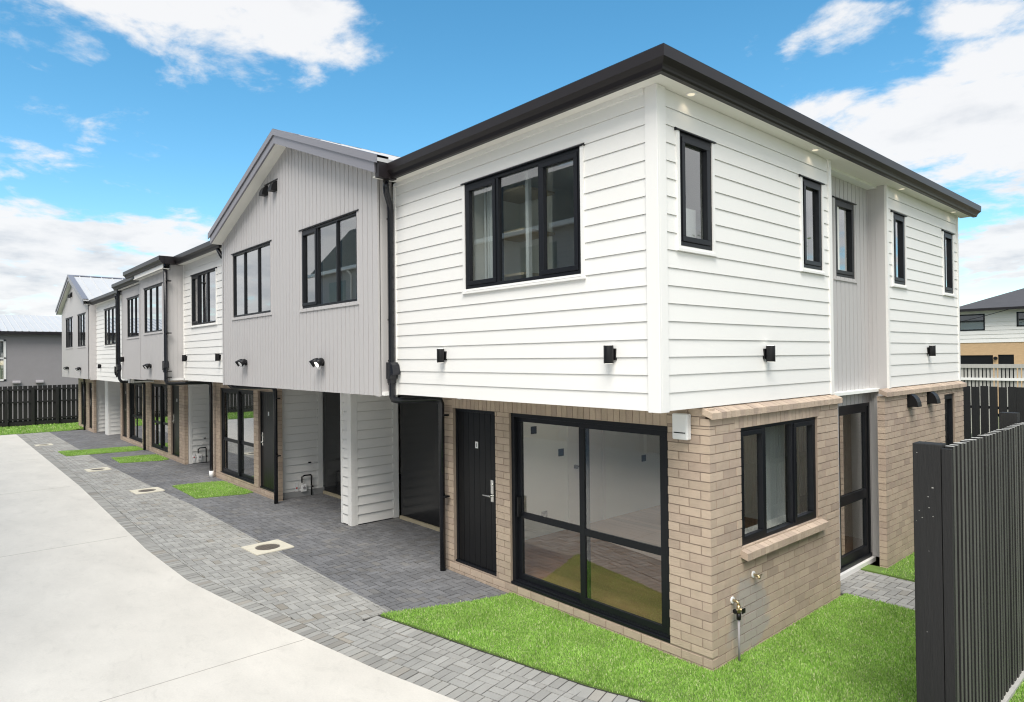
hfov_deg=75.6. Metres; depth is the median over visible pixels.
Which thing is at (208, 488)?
grass
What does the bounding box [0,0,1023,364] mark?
sky
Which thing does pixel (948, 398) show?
window
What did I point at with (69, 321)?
window
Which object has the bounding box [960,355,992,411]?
garage door
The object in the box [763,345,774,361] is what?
wall light
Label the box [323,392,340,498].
garage door
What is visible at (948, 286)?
window
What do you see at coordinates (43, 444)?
inspection cover
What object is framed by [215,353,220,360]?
wall light
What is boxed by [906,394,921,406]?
vent cowl
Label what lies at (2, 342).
window
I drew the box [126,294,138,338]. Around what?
window
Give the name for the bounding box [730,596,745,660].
garden tap
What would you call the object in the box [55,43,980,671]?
townhouse terrace
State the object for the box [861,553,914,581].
lawn
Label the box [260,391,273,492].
entry door
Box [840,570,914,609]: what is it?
side path
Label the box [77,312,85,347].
window
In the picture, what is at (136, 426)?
sliding door
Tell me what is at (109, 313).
window
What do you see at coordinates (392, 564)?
paving
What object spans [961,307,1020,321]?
power cable
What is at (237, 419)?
sliding door
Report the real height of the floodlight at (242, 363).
0.188 m
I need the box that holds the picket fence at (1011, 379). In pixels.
[961,364,1023,433]
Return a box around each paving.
[23,432,595,701]
[50,430,507,613]
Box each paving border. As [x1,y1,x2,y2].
[16,434,496,701]
[365,616,639,701]
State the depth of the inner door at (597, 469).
11.43 m
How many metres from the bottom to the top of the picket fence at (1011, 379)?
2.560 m
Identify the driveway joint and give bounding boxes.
[0,459,304,701]
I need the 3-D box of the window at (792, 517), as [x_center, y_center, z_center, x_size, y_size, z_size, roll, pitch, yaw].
[2.922,1.379,7.272,1.750,1.200,0.095,0,-1,-41]
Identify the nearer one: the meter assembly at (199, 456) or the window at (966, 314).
the meter assembly at (199, 456)
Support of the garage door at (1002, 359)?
in the neighbour house at (996, 338)
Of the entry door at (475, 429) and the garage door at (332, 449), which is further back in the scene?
the garage door at (332, 449)
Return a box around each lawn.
[0,423,82,434]
[381,595,1022,701]
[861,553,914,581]
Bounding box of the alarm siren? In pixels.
[672,413,690,439]
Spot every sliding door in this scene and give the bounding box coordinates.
[81,382,85,424]
[130,383,142,442]
[151,383,167,452]
[221,388,253,483]
[511,413,669,642]
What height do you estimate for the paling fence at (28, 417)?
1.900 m
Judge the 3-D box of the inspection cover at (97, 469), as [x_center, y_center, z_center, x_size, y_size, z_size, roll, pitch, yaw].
[-11.525,3.312,18.355,0.560,0.042,0.560,0,-1,-43]
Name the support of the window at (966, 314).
in the neighbour house at (996, 338)
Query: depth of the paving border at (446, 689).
7.72 m
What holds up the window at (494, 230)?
in the townhouse terrace
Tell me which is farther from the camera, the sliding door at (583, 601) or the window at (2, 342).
the window at (2, 342)
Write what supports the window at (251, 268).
in the townhouse terrace
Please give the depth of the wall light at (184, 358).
16.49 m
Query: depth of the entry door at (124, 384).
25.18 m
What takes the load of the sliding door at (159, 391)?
in the townhouse terrace
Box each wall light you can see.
[182,355,186,361]
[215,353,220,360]
[437,349,446,362]
[603,345,616,363]
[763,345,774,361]
[927,345,935,355]
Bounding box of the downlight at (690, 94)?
[685,92,696,96]
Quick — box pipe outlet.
[751,571,761,578]
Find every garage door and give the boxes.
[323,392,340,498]
[400,395,439,531]
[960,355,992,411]
[998,355,1013,386]
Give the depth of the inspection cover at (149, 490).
15.29 m
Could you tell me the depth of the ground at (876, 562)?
15.75 m
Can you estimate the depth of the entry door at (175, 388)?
20.07 m
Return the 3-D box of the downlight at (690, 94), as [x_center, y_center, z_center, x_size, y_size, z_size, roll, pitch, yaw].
[1.658,-2.376,6.099,0.109,0.012,0.109,0,-1,-41]
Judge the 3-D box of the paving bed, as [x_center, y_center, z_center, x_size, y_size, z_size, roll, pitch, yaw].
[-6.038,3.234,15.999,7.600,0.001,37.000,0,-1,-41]
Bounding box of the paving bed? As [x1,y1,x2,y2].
[102,431,906,701]
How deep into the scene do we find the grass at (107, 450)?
22.07 m
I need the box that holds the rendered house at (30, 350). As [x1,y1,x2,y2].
[0,314,77,421]
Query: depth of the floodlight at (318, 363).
10.26 m
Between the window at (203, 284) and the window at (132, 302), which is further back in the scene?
the window at (132, 302)
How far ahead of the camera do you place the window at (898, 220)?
9.86 m
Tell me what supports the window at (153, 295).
in the townhouse terrace
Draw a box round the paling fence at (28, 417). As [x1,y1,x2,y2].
[0,384,78,427]
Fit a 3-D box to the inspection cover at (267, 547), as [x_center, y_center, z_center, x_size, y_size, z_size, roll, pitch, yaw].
[-3.920,3.162,10.585,0.620,0.042,0.620,0,-1,-44]
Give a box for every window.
[0,340,5,380]
[66,316,72,348]
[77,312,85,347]
[104,306,115,346]
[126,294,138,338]
[143,282,162,334]
[190,267,217,327]
[231,240,271,319]
[298,209,358,311]
[460,143,585,293]
[674,127,716,256]
[740,417,815,545]
[798,174,825,274]
[832,195,857,282]
[890,210,907,288]
[941,229,955,296]
[944,393,952,445]
[960,314,984,330]
[1016,312,1023,326]
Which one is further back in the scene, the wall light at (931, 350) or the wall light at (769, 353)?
the wall light at (931, 350)
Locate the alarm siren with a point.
(681, 426)
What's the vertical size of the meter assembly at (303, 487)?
0.740 m
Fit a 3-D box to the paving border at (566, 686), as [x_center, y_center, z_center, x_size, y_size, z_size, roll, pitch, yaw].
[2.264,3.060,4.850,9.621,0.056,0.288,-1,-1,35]
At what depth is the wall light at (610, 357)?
6.17 m
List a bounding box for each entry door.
[89,383,91,427]
[123,383,126,436]
[172,385,179,456]
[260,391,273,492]
[455,408,496,575]
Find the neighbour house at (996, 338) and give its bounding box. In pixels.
[960,288,1023,413]
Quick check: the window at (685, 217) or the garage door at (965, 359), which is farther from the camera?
the garage door at (965, 359)
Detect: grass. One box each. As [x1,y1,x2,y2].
[58,446,142,455]
[113,454,167,462]
[172,480,252,497]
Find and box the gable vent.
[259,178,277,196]
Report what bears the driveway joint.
on the driveway
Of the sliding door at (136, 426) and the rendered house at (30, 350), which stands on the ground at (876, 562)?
the rendered house at (30, 350)
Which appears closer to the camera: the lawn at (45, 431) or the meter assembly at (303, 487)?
the meter assembly at (303, 487)
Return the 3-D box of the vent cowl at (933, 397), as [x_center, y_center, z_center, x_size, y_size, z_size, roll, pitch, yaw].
[6.647,0.728,10.401,0.200,0.215,0.150,0,-1,-41]
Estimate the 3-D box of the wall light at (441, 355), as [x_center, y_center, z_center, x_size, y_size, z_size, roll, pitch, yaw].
[-0.882,0.059,8.254,0.121,0.176,0.093,0,-1,-41]
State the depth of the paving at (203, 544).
8.94 m
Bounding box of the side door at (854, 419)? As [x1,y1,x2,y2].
[838,402,875,580]
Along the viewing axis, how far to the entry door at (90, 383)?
28.61 m
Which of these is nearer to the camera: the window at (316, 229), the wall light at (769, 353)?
the wall light at (769, 353)
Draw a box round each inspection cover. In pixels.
[35,443,52,445]
[84,467,111,471]
[130,487,164,493]
[241,539,293,554]
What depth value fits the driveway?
7.38 m
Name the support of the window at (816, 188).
in the townhouse terrace
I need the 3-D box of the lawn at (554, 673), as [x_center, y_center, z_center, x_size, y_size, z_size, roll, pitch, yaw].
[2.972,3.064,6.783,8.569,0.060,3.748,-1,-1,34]
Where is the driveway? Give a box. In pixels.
[0,434,458,701]
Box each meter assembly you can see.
[193,438,206,462]
[295,462,313,494]
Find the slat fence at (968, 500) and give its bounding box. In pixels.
[912,412,1023,701]
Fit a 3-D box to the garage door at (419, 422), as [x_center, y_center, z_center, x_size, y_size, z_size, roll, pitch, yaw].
[-1.116,1.923,11.331,0.085,2.430,2.950,0,-1,-41]
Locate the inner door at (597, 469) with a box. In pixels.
[567,426,605,524]
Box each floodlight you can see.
[143,364,151,369]
[235,359,246,367]
[309,358,324,369]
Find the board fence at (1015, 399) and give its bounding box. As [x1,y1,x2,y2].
[963,386,1023,438]
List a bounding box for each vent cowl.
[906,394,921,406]
[926,391,940,403]
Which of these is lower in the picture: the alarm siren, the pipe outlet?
the pipe outlet
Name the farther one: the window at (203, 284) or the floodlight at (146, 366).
the floodlight at (146, 366)
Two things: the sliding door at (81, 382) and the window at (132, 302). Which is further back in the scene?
the sliding door at (81, 382)
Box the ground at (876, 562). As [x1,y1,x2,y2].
[0,365,998,566]
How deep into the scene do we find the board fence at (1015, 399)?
12.87 m

